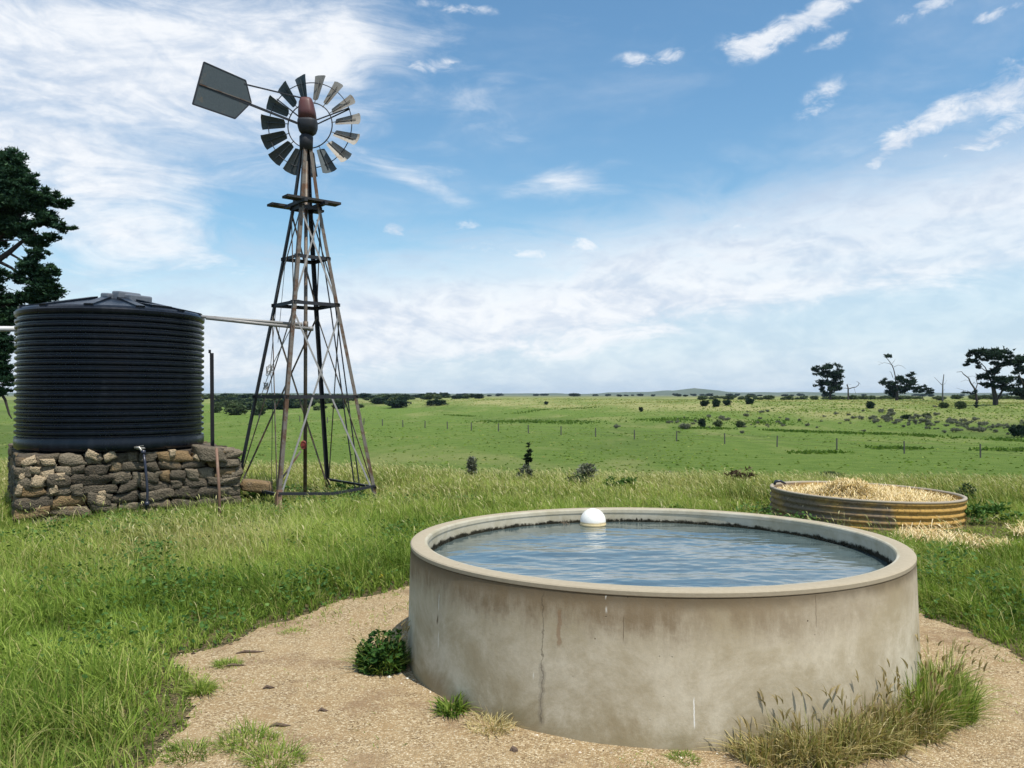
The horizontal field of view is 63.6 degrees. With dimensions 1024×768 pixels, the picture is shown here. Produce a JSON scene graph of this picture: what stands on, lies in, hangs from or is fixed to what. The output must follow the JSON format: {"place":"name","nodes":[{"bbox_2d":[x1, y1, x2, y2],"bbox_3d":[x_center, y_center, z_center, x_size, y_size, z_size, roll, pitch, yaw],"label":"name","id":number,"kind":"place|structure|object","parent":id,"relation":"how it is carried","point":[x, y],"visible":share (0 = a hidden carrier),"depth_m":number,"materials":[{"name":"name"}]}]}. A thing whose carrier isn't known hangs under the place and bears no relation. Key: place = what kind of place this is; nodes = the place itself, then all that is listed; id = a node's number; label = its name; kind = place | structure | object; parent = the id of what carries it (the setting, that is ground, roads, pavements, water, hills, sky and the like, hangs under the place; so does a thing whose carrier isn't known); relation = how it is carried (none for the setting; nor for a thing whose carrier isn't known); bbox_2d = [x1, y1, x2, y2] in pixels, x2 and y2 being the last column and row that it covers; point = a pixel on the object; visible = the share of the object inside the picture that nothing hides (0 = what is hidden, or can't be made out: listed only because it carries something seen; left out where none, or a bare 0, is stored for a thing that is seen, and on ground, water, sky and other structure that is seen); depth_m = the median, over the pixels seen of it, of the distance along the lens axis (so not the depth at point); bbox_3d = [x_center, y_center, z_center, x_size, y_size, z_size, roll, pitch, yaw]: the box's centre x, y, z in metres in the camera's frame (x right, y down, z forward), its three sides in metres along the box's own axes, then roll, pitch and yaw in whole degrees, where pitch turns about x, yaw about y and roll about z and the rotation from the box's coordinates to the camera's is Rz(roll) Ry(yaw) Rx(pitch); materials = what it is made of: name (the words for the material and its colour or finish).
{"place":"outdoors","nodes":[
{"label":"outdoors","id":0,"kind":"place"},
{"bbox_2d":[7,388,1008,394],"bbox_3d":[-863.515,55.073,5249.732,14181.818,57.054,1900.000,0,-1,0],"label":"hills","id":1,"kind":"structure","parent":0,"point":[697,391],"depth_m":4781.06,"materials":[{"name":"green plant"}]},
{"bbox_2d":[0,395,1023,767],"bbox_3d":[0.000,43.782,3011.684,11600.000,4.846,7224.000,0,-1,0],"label":"ground","id":2,"kind":"structure","parent":0,"point":[750,445],"depth_m":101.73,"materials":[{"name":"green plant"}]},
{"bbox_2d":[0,146,78,418],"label":"pine tree","id":3,"kind":"object","parent":2,"relation":"on","point":[20,194],"visible":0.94,"depth_m":23.92,"materials":[{"name":"green plant"}]},
{"bbox_2d":[7,441,242,524],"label":"stone plinth","id":4,"kind":"structure","parent":2,"relation":"on","point":[48,482],"depth_m":10.46,"materials":[{"name":"stone"}]},
{"bbox_2d":[13,291,204,452],"bbox_3d":[-5.527,-0.197,11.438,2.378,2.139,2.378,0,-1,0],"label":"water tank","id":5,"kind":"object","parent":4,"relation":"on","point":[117,371],"visible":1,"depth_m":10.44,"materials":[{"name":"plastic"}]},
{"bbox_2d":[0,326,16,331],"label":"drain pipe","id":6,"kind":"object","parent":5,"relation":"attached to","point":[7,329],"depth_m":11.38,"materials":[{"name":"grey plastic"}]},
{"bbox_2d":[134,445,144,450],"bbox_3d":[-4.721,0.838,10.668,0.121,0.117,0.401,0,-1,7],"label":"garden tap","id":7,"kind":"object","parent":5,"relation":"attached to","point":[139,448],"visible":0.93,"depth_m":10.48,"materials":[{"name":"silver metal"}]},
{"bbox_2d":[141,450,148,513],"bbox_3d":[-4.628,1.255,10.402,0.169,0.836,0.060,-1,-1,44],"label":"hose","id":8,"kind":"object","parent":7,"relation":"hanging from","point":[143,452],"visible":0.94,"depth_m":10.37,"materials":[{"name":"black rubber"}]},
{"bbox_2d":[191,444,227,462],"bbox_3d":[-4.087,0.941,11.141,0.441,0.256,0.353,0,-1,-30],"label":"boulder","id":9,"kind":"object","parent":4,"relation":"on","point":[205,453],"visible":0.86,"depth_m":10.99,"materials":[{"name":"stone"}]},
{"bbox_2d":[208,350,213,445],"bbox_3d":[-4.370,0.231,12.021,0.088,1.457,0.065,0,-1,0],"label":"steel post","id":10,"kind":"object","parent":4,"relation":"on","point":[211,399],"visible":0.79,"depth_m":12.00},
{"bbox_2d":[215,448,221,519],"bbox_3d":[-3.523,1.301,9.903,0.126,1.065,0.043,-1,-1,35],"label":"rusty stake","id":11,"kind":"object","parent":2,"relation":"on","point":[218,477],"visible":0.79,"depth_m":9.90,"materials":[{"name":"metal"}]},
{"bbox_2d":[214,401,222,412],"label":"scrub bush","id":12,"kind":"object","parent":2,"relation":"on","point":[217,407],"visible":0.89,"depth_m":255.88,"materials":[{"name":"green plant"}]},
{"bbox_2d":[224,397,242,400],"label":"dark bush","id":13,"kind":"object","parent":2,"relation":"on","point":[230,398],"visible":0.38,"depth_m":420.94,"materials":[{"name":"green plant"}]},
{"bbox_2d":[223,403,249,414],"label":"scrub bush","id":14,"kind":"object","parent":2,"relation":"on","point":[236,409],"visible":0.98,"depth_m":225.39,"materials":[{"name":"green plant"}]},
{"bbox_2d":[237,394,251,398],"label":"dark bush","id":15,"kind":"object","parent":2,"relation":"on","point":[243,396],"visible":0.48,"depth_m":462.58,"materials":[{"name":"green plant"}]},
{"bbox_2d":[240,491,268,502],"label":"leafy bush","id":16,"kind":"object","parent":2,"relation":"on","point":[252,494],"visible":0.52,"depth_m":11.70,"materials":[{"name":"green plant"}]},
{"bbox_2d":[250,402,267,414],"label":"scrub bush","id":17,"kind":"object","parent":2,"relation":"on","point":[258,408],"visible":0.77,"depth_m":223.58,"materials":[{"name":"green plant"}]},
{"bbox_2d":[192,62,377,510],"bbox_3d":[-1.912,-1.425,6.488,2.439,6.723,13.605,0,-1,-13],"label":"windmill","id":18,"kind":"object","parent":2,"relation":"on","point":[222,92],"visible":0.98,"depth_m":12.09,"materials":[{"name":"metal"}]},
{"bbox_2d":[201,315,302,325],"bbox_3d":[-3.655,-0.882,11.665,1.498,0.082,0.120,1,-1,-41],"label":"water pipe","id":19,"kind":"object","parent":18,"relation":"attached to","point":[265,321],"visible":0.68,"depth_m":11.66,"materials":[{"name":"metal"}]},
{"bbox_2d":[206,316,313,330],"bbox_3d":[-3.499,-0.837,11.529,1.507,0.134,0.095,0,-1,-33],"label":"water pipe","id":20,"kind":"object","parent":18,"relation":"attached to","point":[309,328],"visible":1,"depth_m":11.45,"materials":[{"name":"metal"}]},
{"bbox_2d":[261,320,294,395],"bbox_3d":[-3.307,-0.360,11.767,0.764,1.067,0.122,-1,-1,35],"label":"rope","id":21,"kind":"object","parent":18,"relation":"attached to","point":[267,375],"visible":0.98,"depth_m":11.89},
{"bbox_2d":[276,399,294,409],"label":"dark bush","id":22,"kind":"object","parent":2,"relation":"on","point":[281,403],"visible":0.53,"depth_m":297.85,"materials":[{"name":"green plant"}]},
{"bbox_2d":[289,401,302,408],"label":"scrub bush","id":23,"kind":"object","parent":2,"relation":"on","point":[296,405],"visible":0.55,"depth_m":318.29,"materials":[{"name":"green plant"}]},
{"bbox_2d":[331,403,345,408],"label":"dark bush","id":24,"kind":"object","parent":2,"relation":"on","point":[339,405],"visible":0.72,"depth_m":307.02,"materials":[{"name":"green plant"}]},
{"bbox_2d":[331,398,350,403],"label":"scrub bush","id":25,"kind":"object","parent":2,"relation":"on","point":[339,400],"visible":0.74,"depth_m":370.79,"materials":[{"name":"green plant"}]},
{"bbox_2d":[323,481,363,495],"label":"leafy bush","id":26,"kind":"object","parent":2,"relation":"on","point":[343,485],"visible":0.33,"depth_m":12.55,"materials":[{"name":"green plant"}]},
{"bbox_2d":[358,393,371,397],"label":"dark bush","id":27,"kind":"object","parent":2,"relation":"on","point":[362,395],"visible":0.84,"depth_m":563.22,"materials":[{"name":"green plant"}]},
{"bbox_2d":[372,397,387,403],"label":"dark bush","id":28,"kind":"object","parent":2,"relation":"on","point":[379,400],"visible":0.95,"depth_m":355.06,"materials":[{"name":"green plant"}]},
{"bbox_2d":[384,399,411,407],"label":"dark bush","id":29,"kind":"object","parent":2,"relation":"on","point":[397,403],"visible":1,"depth_m":308.69,"materials":[{"name":"green plant"}]},
{"bbox_2d":[422,393,434,399],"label":"scrub bush","id":30,"kind":"object","parent":2,"relation":"on","point":[428,396],"visible":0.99,"depth_m":438.63,"materials":[{"name":"green plant"}]},
{"bbox_2d":[426,398,447,405],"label":"dark bush","id":31,"kind":"object","parent":2,"relation":"on","point":[435,402],"visible":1,"depth_m":315.62,"materials":[{"name":"green plant"}]},
{"bbox_2d":[465,456,477,475],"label":"bush","id":32,"kind":"object","parent":2,"relation":"on","point":[471,465],"visible":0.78,"depth_m":16.54,"materials":[{"name":"green plant"}]},
{"bbox_2d":[469,393,484,398],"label":"dark bush","id":33,"kind":"object","parent":2,"relation":"on","point":[477,396],"visible":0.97,"depth_m":469.31,"materials":[{"name":"green plant"}]},
{"bbox_2d":[0,538,1023,767],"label":"grass","id":34,"kind":"structure","parent":2,"relation":"on","point":[24,710],"depth_m":5.48,"materials":[{"name":"plant"}]},
{"bbox_2d":[0,483,1023,577],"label":"grass","id":35,"kind":"structure","parent":2,"relation":"on","point":[400,557],"depth_m":8.74,"materials":[{"name":"plant"}]},
{"bbox_2d":[240,479,273,493],"bbox_3d":[-3.576,1.439,11.581,0.448,0.212,0.318,0,-1,-14],"label":"fallen stone","id":36,"kind":"object","parent":35,"relation":"on","point":[253,485],"visible":0.91,"depth_m":11.44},
{"bbox_2d":[0,484,1023,693],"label":"broadleaf weeds","id":37,"kind":"object","parent":2,"relation":"on","point":[202,625],"visible":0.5,"depth_m":6.73,"materials":[{"name":"green plant"}]},
{"bbox_2d":[0,457,1023,663],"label":"grass seed heads","id":38,"kind":"object","parent":2,"relation":"on","point":[637,474],"depth_m":13.58,"materials":[{"name":"plant"}]},
{"bbox_2d":[0,461,1023,700],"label":"seeding grass stalks","id":39,"kind":"object","parent":2,"relation":"on","point":[434,510],"visible":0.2,"depth_m":10.68,"materials":[{"name":"plant"}]},
{"bbox_2d":[515,464,533,479],"bbox_3d":[0.242,1.713,15.971,0.382,0.390,0.309,0,-1,24],"label":"brush heap","id":40,"kind":"object","parent":2,"relation":"on","point":[527,469],"visible":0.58,"depth_m":15.95,"materials":[{"name":"grey plant"}]},
{"bbox_2d":[523,442,532,465],"bbox_3d":[0.340,1.891,17.488,0.263,1.355,0.245,0,-1,0],"label":"sapling","id":41,"kind":"object","parent":2,"relation":"on","point":[527,459],"visible":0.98,"depth_m":17.46,"materials":[{"name":"green plant"}]},
{"bbox_2d":[564,473,591,483],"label":"leafy bush","id":42,"kind":"object","parent":2,"relation":"on","point":[578,475],"visible":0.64,"depth_m":14.69,"materials":[{"name":"green plant"}]},
{"bbox_2d":[142,592,1023,765],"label":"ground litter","id":43,"kind":"object","parent":2,"relation":"on","point":[288,619],"visible":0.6,"depth_m":5.08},
{"bbox_2d":[570,462,598,479],"bbox_3d":[1.411,1.684,15.774,0.618,0.460,0.404,0,-1,-28],"label":"brush heap","id":44,"kind":"object","parent":2,"relation":"on","point":[582,469],"visible":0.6,"depth_m":15.73,"materials":[{"name":"grey plant"}]},
{"bbox_2d":[601,476,637,489],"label":"leafy bush","id":45,"kind":"object","parent":2,"relation":"on","point":[623,480],"visible":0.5,"depth_m":13.66,"materials":[{"name":"green plant"}]},
{"bbox_2d":[258,416,1020,457],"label":"wire fence","id":46,"kind":"object","parent":2,"relation":"on","point":[561,432],"visible":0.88,"depth_m":95.67,"materials":[{"name":"grey metal"}]},
{"bbox_2d":[387,634,933,761],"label":"foot stones","id":47,"kind":"object","parent":2,"relation":"on","point":[389,676],"visible":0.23,"depth_m":3.78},
{"bbox_2d":[679,422,691,428],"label":"heath bush","id":48,"kind":"object","parent":2,"relation":"on","point":[685,425],"visible":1,"depth_m":135.29,"materials":[{"name":"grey plant"}]},
{"bbox_2d":[698,418,705,426],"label":"dark bush","id":49,"kind":"object","parent":2,"relation":"on","point":[702,422],"visible":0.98,"depth_m":137.96,"materials":[{"name":"green plant"}]},
{"bbox_2d":[700,400,709,405],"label":"dark bush","id":50,"kind":"object","parent":2,"relation":"on","point":[704,403],"visible":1,"depth_m":221.13,"materials":[{"name":"green plant"}]},
{"bbox_2d":[712,399,720,406],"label":"dark bush","id":51,"kind":"object","parent":2,"relation":"on","point":[715,402],"visible":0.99,"depth_m":215.19,"materials":[{"name":"green plant"}]},
{"bbox_2d":[712,419,722,426],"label":"scrub bush","id":52,"kind":"object","parent":2,"relation":"on","point":[717,423],"visible":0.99,"depth_m":138.52,"materials":[{"name":"green plant"}]},
{"bbox_2d":[721,399,731,404],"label":"dark bush","id":53,"kind":"object","parent":2,"relation":"on","point":[726,402],"visible":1,"depth_m":219.32,"materials":[{"name":"green plant"}]},
{"bbox_2d":[444,406,1023,453],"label":"rushes","id":54,"kind":"object","parent":2,"relation":"on","point":[880,447],"visible":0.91,"depth_m":120.29,"materials":[{"name":"green plant"}]},
{"bbox_2d":[735,421,745,426],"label":"scrub bush","id":55,"kind":"object","parent":2,"relation":"on","point":[740,424],"visible":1,"depth_m":137.47,"materials":[{"name":"green plant"}]},
{"bbox_2d":[724,466,757,482],"bbox_3d":[4.184,1.697,15.180,0.639,0.406,0.485,0,-1,0],"label":"brush heap","id":56,"kind":"object","parent":2,"relation":"on","point":[736,473],"visible":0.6,"depth_m":15.12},
{"bbox_2d":[745,398,754,403],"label":"dark bush","id":57,"kind":"object","parent":2,"relation":"on","point":[749,400],"visible":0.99,"depth_m":220.55,"materials":[{"name":"green plant"}]},
{"bbox_2d":[763,395,774,399],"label":"scrub bush","id":58,"kind":"object","parent":2,"relation":"on","point":[770,397],"visible":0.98,"depth_m":364.53,"materials":[{"name":"green plant"}]},
{"bbox_2d":[811,362,845,399],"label":"cypress tree","id":59,"kind":"object","parent":2,"relation":"on","point":[834,384],"visible":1,"depth_m":291.75,"materials":[{"name":"green plant"}]},
{"bbox_2d":[817,470,840,479],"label":"tall weed","id":60,"kind":"object","parent":2,"relation":"on","point":[830,473],"visible":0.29,"depth_m":53.70,"materials":[{"name":"green plant"}]},
{"bbox_2d":[846,381,860,399],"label":"dead tree","id":61,"kind":"object","parent":2,"relation":"on","point":[847,388],"visible":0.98,"depth_m":289.99,"materials":[{"name":"wood"}]},
{"bbox_2d":[770,481,967,530],"bbox_3d":[4.643,1.623,10.879,2.384,0.444,2.384,1,-1,0],"label":"corrugated trough","id":62,"kind":"object","parent":2,"relation":"on","point":[853,510],"visible":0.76,"depth_m":9.88,"materials":[{"name":"metal"}]},
{"bbox_2d":[776,477,966,515],"bbox_3d":[4.627,1.421,10.873,2.423,0.426,2.422,0,-1,0],"label":"straw heap","id":63,"kind":"object","parent":62,"relation":"in","point":[851,488],"visible":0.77,"depth_m":10.64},
{"bbox_2d":[865,401,875,408],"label":"dark bush","id":64,"kind":"object","parent":2,"relation":"on","point":[870,404],"visible":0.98,"depth_m":174.30,"materials":[{"name":"green plant"}]},
{"bbox_2d":[878,353,920,400],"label":"half dead tree","id":65,"kind":"object","parent":2,"relation":"on","point":[895,389],"visible":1,"depth_m":284.25,"materials":[{"name":"green plant"}]},
{"bbox_2d":[918,384,934,399],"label":"tree","id":66,"kind":"object","parent":2,"relation":"on","point":[926,390],"visible":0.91,"depth_m":299.47,"materials":[{"name":"green plant"}]},
{"bbox_2d":[934,374,943,401],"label":"dead snag","id":67,"kind":"object","parent":2,"relation":"on","point":[942,384],"visible":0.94,"depth_m":269.49,"materials":[{"name":"grey wood"}]},
{"bbox_2d":[938,402,948,407],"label":"scrub bush","id":68,"kind":"object","parent":2,"relation":"on","point":[943,405],"visible":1,"depth_m":167.62,"materials":[{"name":"green plant"}]},
{"bbox_2d":[888,515,1023,552],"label":"spilled straw","id":69,"kind":"object","parent":2,"relation":"on","point":[942,534],"visible":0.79,"depth_m":8.79,"materials":[{"name":"plant"}]},
{"bbox_2d":[954,400,966,408],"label":"scrub bush","id":70,"kind":"object","parent":2,"relation":"on","point":[959,404],"visible":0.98,"depth_m":164.26,"materials":[{"name":"green plant"}]},
{"bbox_2d":[954,482,976,500],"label":"tall weed","id":71,"kind":"object","parent":2,"relation":"on","point":[972,490],"visible":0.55,"depth_m":12.30,"materials":[{"name":"green plant"}]},
{"bbox_2d":[957,371,978,407],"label":"dead tree","id":72,"kind":"object","parent":2,"relation":"on","point":[975,391],"visible":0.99,"depth_m":164.97,"materials":[{"name":"wood"}]},
{"bbox_2d":[961,345,1017,404],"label":"cypress tree","id":73,"kind":"object","parent":2,"relation":"on","point":[1002,381],"visible":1,"depth_m":171.40,"materials":[{"name":"green plant"}]},
{"bbox_2d":[964,499,1023,524],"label":"leafy bush","id":74,"kind":"object","parent":2,"relation":"on","point":[984,510],"visible":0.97,"depth_m":10.15,"materials":[{"name":"green plant"}]},
{"bbox_2d":[1005,354,1023,397],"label":"cypress tree","id":75,"kind":"object","parent":2,"relation":"on","point":[1018,368],"visible":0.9,"depth_m":189.70,"materials":[{"name":"green plant"}]},
{"bbox_2d":[1007,424,1023,436],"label":"dark bush","id":76,"kind":"object","parent":2,"relation":"on","point":[1017,430],"visible":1,"depth_m":104.54,"materials":[{"name":"green plant"}]},
{"bbox_2d":[0,458,1023,507],"bbox_3d":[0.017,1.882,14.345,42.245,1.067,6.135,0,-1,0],"label":"grass","id":77,"kind":"structure","parent":0,"point":[730,494],"depth_m":13.29,"materials":[{"name":"plant"}]},
{"bbox_2d":[0,398,1023,478],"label":"pasture grass","id":78,"kind":"structure","parent":0,"point":[934,402],"depth_m":148.34,"materials":[{"name":"plant"}]},
{"bbox_2d":[0,0,1023,393],"label":"sky","id":79,"kind":"structure","parent":0,"point":[535,196],"materials":[{"name":"blue"}]},
{"bbox_2d":[128,586,1023,767],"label":"gravel path","id":80,"kind":"structure","parent":0,"point":[393,712],"depth_m":4.06,"materials":[{"name":"gravel"}]},
{"bbox_2d":[153,731,222,767],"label":"grass tuft","id":81,"kind":"object","parent":80,"relation":"on","point":[174,748],"visible":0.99,"depth_m":3.67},
{"bbox_2d":[169,670,222,698],"bbox_3d":[-1.659,1.597,4.423,0.390,0.125,0.423,0,-1,-22],"label":"grass tuft","id":82,"kind":"object","parent":80,"relation":"on","point":[205,687],"visible":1,"depth_m":4.41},
{"bbox_2d":[209,654,242,669],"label":"grass tuft","id":83,"kind":"object","parent":80,"relation":"on","point":[225,662],"visible":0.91,"depth_m":4.86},
{"bbox_2d":[225,663,244,666],"bbox_3d":[-1.621,1.643,4.828,0.121,0.018,0.022,0,-1,-12],"label":"bark piece","id":84,"kind":"object","parent":80,"relation":"on","point":[231,664],"visible":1,"depth_m":4.82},
{"bbox_2d":[235,650,263,653],"bbox_3d":[-1.613,1.647,5.081,0.171,0.018,0.022,0,-1,-10],"label":"bark piece","id":85,"kind":"object","parent":80,"relation":"on","point":[247,651],"visible":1,"depth_m":5.08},
{"bbox_2d":[206,715,294,759],"bbox_3d":[-1.217,1.573,3.768,0.439,0.155,0.486,0,-1,0],"label":"grass tuft","id":86,"kind":"object","parent":80,"relation":"on","point":[243,734],"visible":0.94,"depth_m":3.79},
{"bbox_2d":[230,726,323,767],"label":"grass tuft","id":87,"kind":"object","parent":80,"relation":"on","point":[275,757],"visible":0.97,"depth_m":3.58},
{"bbox_2d":[270,722,290,726],"bbox_3d":[-1.111,1.632,3.952,0.100,0.018,0.023,0,-1,0],"label":"bark piece","id":88,"kind":"object","parent":80,"relation":"on","point":[278,724],"visible":0.82,"depth_m":3.95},
{"bbox_2d":[278,626,309,635],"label":"grass tuft","id":89,"kind":"object","parent":80,"relation":"on","point":[290,629],"visible":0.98,"depth_m":5.54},
{"bbox_2d":[336,620,412,674],"bbox_3d":[-0.765,1.507,4.806,0.709,0.314,0.749,0,-1,0],"label":"leafy weed","id":90,"kind":"object","parent":80,"relation":"on","point":[387,656],"visible":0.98,"depth_m":4.73,"materials":[{"name":"green plant"}]},
{"bbox_2d":[428,691,484,721],"bbox_3d":[-0.302,1.589,4.116,0.296,0.132,0.357,1,-1,-43],"label":"leafy weed","id":91,"kind":"object","parent":80,"relation":"on","point":[456,706],"visible":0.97,"depth_m":4.11,"materials":[{"name":"green plant"}]},
{"bbox_2d":[459,698,526,739],"bbox_3d":[-0.080,1.596,3.931,0.401,0.113,0.431,0,-1,0],"label":"dry grass tuft","id":92,"kind":"object","parent":80,"relation":"on","point":[502,725],"visible":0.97,"depth_m":3.93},
{"bbox_2d":[602,750,665,767],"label":"grass tuft","id":93,"kind":"object","parent":80,"relation":"on","point":[641,757],"visible":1,"depth_m":3.58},
{"bbox_2d":[407,507,920,750],"bbox_3d":[0.880,1.350,5.216,3.064,0.760,3.064,0,-1,0],"label":"water trough","id":94,"kind":"object","parent":80,"relation":"on","point":[673,668],"visible":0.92,"depth_m":3.84,"materials":[{"name":"concrete"}]},
{"bbox_2d":[434,522,887,586],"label":"water","id":95,"kind":"structure","parent":94,"relation":"in","point":[660,554],"depth_m":5.24,"materials":[{"name":"liquid"}]},
{"bbox_2d":[580,508,605,526],"bbox_3d":[0.632,1.071,6.442,0.204,0.200,0.204,0,-1,0],"label":"ball float","id":96,"kind":"object","parent":95,"relation":"on","point":[592,517],"visible":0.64,"depth_m":6.37,"materials":[{"name":"plastic"}]},
{"bbox_2d":[433,517,889,564],"bbox_3d":[0.880,1.067,5.217,2.818,0.036,2.818,0,-1,0],"label":"algae fringe","id":97,"kind":"object","parent":95,"relation":"on","point":[722,524],"visible":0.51,"depth_m":6.35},
{"bbox_2d":[662,749,700,767],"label":"grass tuft","id":98,"kind":"object","parent":80,"relation":"on","point":[681,754],"visible":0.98,"depth_m":3.61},
{"bbox_2d":[701,707,828,767],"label":"dry grass tuft","id":99,"kind":"object","parent":80,"relation":"on","point":[754,750],"visible":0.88,"depth_m":3.57,"materials":[{"name":"plant"}]},
{"bbox_2d":[726,684,901,767],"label":"dry grass tuft","id":100,"kind":"object","parent":80,"relation":"on","point":[820,753],"visible":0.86,"depth_m":3.56,"materials":[{"name":"plant"}]},
{"bbox_2d":[769,671,945,766],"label":"dry grass tuft","id":101,"kind":"object","parent":80,"relation":"on","point":[902,747],"visible":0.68,"depth_m":3.66,"materials":[{"name":"plant"}]},
{"bbox_2d":[856,666,1000,746],"bbox_3d":[1.880,1.489,3.864,0.844,0.325,0.621,0,-1,-25],"label":"dry grass tuft","id":102,"kind":"object","parent":80,"relation":"on","point":[932,730],"visible":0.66,"depth_m":3.82,"materials":[{"name":"plant"}]},
{"bbox_2d":[887,634,1019,731],"bbox_3d":[2.129,1.472,4.117,0.828,0.367,1.081,0,-1,0],"label":"grass clump","id":103,"kind":"object","parent":80,"relation":"on","point":[971,704],"visible":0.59,"depth_m":4.00,"materials":[{"name":"plant"}]},
{"bbox_2d":[914,640,1010,703],"bbox_3d":[2.347,1.486,4.380,0.692,0.344,0.790,-1,-1,36],"label":"grass clump","id":104,"kind":"object","parent":80,"relation":"on","point":[949,673],"visible":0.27,"depth_m":4.34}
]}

